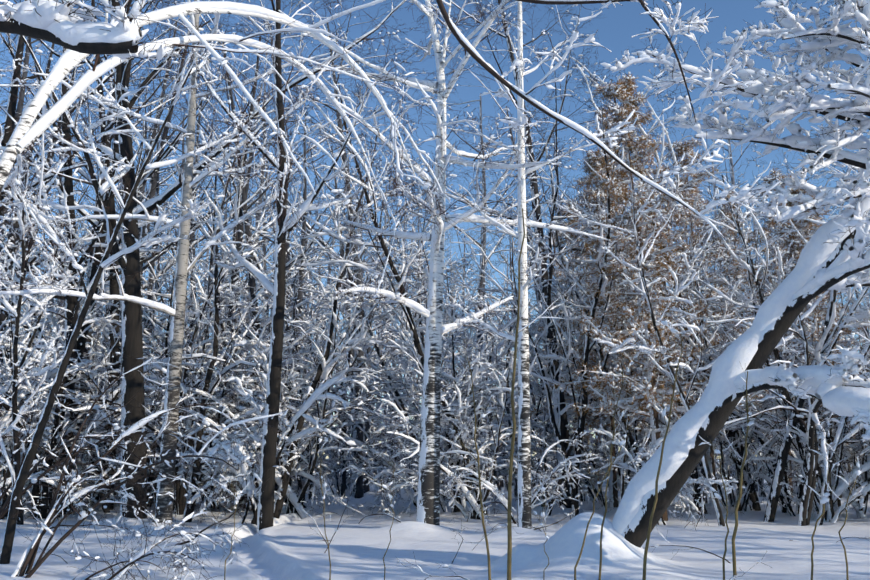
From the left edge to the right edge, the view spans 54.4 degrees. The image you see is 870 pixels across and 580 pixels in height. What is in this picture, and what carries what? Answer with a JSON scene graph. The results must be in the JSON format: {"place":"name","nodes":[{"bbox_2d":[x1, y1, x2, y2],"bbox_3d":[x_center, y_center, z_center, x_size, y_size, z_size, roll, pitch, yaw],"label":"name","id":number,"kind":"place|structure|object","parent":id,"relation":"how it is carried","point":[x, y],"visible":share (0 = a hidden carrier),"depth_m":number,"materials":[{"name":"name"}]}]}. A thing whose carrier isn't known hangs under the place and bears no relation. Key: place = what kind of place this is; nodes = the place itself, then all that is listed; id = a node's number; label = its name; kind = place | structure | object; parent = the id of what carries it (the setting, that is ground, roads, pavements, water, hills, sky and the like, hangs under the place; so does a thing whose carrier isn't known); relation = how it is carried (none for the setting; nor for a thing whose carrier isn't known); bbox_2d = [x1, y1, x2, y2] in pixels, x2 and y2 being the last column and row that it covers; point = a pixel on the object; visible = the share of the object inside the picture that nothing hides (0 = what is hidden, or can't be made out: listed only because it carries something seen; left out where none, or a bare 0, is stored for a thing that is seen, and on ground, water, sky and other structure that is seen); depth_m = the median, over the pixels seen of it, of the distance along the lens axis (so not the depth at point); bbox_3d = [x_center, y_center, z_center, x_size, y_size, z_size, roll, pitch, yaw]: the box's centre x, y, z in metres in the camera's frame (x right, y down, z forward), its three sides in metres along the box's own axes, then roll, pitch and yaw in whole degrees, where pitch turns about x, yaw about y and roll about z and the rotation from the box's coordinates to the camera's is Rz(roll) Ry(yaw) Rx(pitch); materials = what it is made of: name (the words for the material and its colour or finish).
{"place":"outdoors","nodes":[
{"label":"outdoors","id":0,"kind":"place"},
{"bbox_2d":[0,458,869,579],"bbox_3d":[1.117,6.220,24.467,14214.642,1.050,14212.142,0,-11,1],"label":"snow ground","id":1,"kind":"structure","parent":0,"point":[285,547],"depth_m":14.82,"materials":[{"name":"white snow"}]},
{"bbox_2d":[0,0,172,69],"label":"branch","id":2,"kind":"object","parent":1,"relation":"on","point":[64,23],"visible":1,"depth_m":6.47,"materials":[{"name":"white plant"}]},
{"bbox_2d":[0,14,251,563],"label":"leaning tree","id":3,"kind":"object","parent":1,"relation":"on","point":[147,241],"visible":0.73,"depth_m":14.33,"materials":[{"name":"brown plant"}]},
{"bbox_2d":[0,331,296,579],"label":"bush","id":4,"kind":"object","parent":1,"relation":"on","point":[28,556],"visible":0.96,"depth_m":12.14,"materials":[{"name":"white plant"}]},
{"bbox_2d":[0,0,340,518],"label":"dark tree","id":5,"kind":"object","parent":1,"relation":"on","point":[131,336],"visible":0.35,"depth_m":21.81,"materials":[{"name":"brown plant"}]},
{"bbox_2d":[0,0,362,523],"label":"birch tree","id":6,"kind":"object","parent":1,"relation":"on","point":[176,311],"visible":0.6,"depth_m":20.38,"materials":[{"name":"grey plant"}]},
{"bbox_2d":[0,0,528,372],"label":"bent tree","id":7,"kind":"object","parent":1,"relation":"on","point":[25,135],"visible":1,"depth_m":12.79,"materials":[{"name":"white plant"}]},
{"bbox_2d":[0,0,869,531],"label":"forest trees","id":8,"kind":"object","parent":1,"relation":"on","point":[286,288],"visible":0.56,"depth_m":26.42,"materials":[{"name":"white plant"}]},
{"bbox_2d":[0,202,869,525],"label":"undergrowth shrubs","id":9,"kind":"object","parent":1,"relation":"on","point":[240,454],"visible":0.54,"depth_m":23.52,"materials":[{"name":"white plant"}]},
{"bbox_2d":[1,460,869,579],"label":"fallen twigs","id":10,"kind":"object","parent":1,"relation":"on","point":[419,568],"visible":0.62,"depth_m":14.82,"materials":[{"name":"brown plant"}]},
{"bbox_2d":[250,0,661,525],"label":"birch tree","id":11,"kind":"object","parent":1,"relation":"on","point":[428,502],"visible":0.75,"depth_m":19.77,"materials":[{"name":"white plant"}]},
{"bbox_2d":[427,0,634,528],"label":"birch tree","id":12,"kind":"object","parent":1,"relation":"on","point":[524,476],"visible":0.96,"depth_m":18.76,"materials":[{"name":"white plant"}]},
{"bbox_2d":[219,175,863,579],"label":"sapling stems","id":13,"kind":"object","parent":1,"relation":"on","point":[669,409],"visible":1,"depth_m":10.96,"materials":[{"name":"brown plant"}]},
{"bbox_2d":[530,72,869,520],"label":"larch trees","id":14,"kind":"object","parent":1,"relation":"on","point":[618,181],"visible":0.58,"depth_m":24.61,"materials":[{"name":"brown plant"}]},
{"bbox_2d":[600,0,869,547],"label":"leaning tree","id":15,"kind":"object","parent":1,"relation":"on","point":[834,244],"visible":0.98,"depth_m":12.11,"materials":[{"name":"white plant"}]},
{"bbox_2d":[0,0,869,457],"label":"sky","id":16,"kind":"structure","parent":0,"point":[617,24],"materials":[{"name":"blue"}]},
{"bbox_2d":[436,0,781,237],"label":"overhead branches","id":17,"kind":"object","parent":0,"point":[658,13],"visible":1,"depth_m":7.00,"materials":[{"name":"white plant"}]}
]}

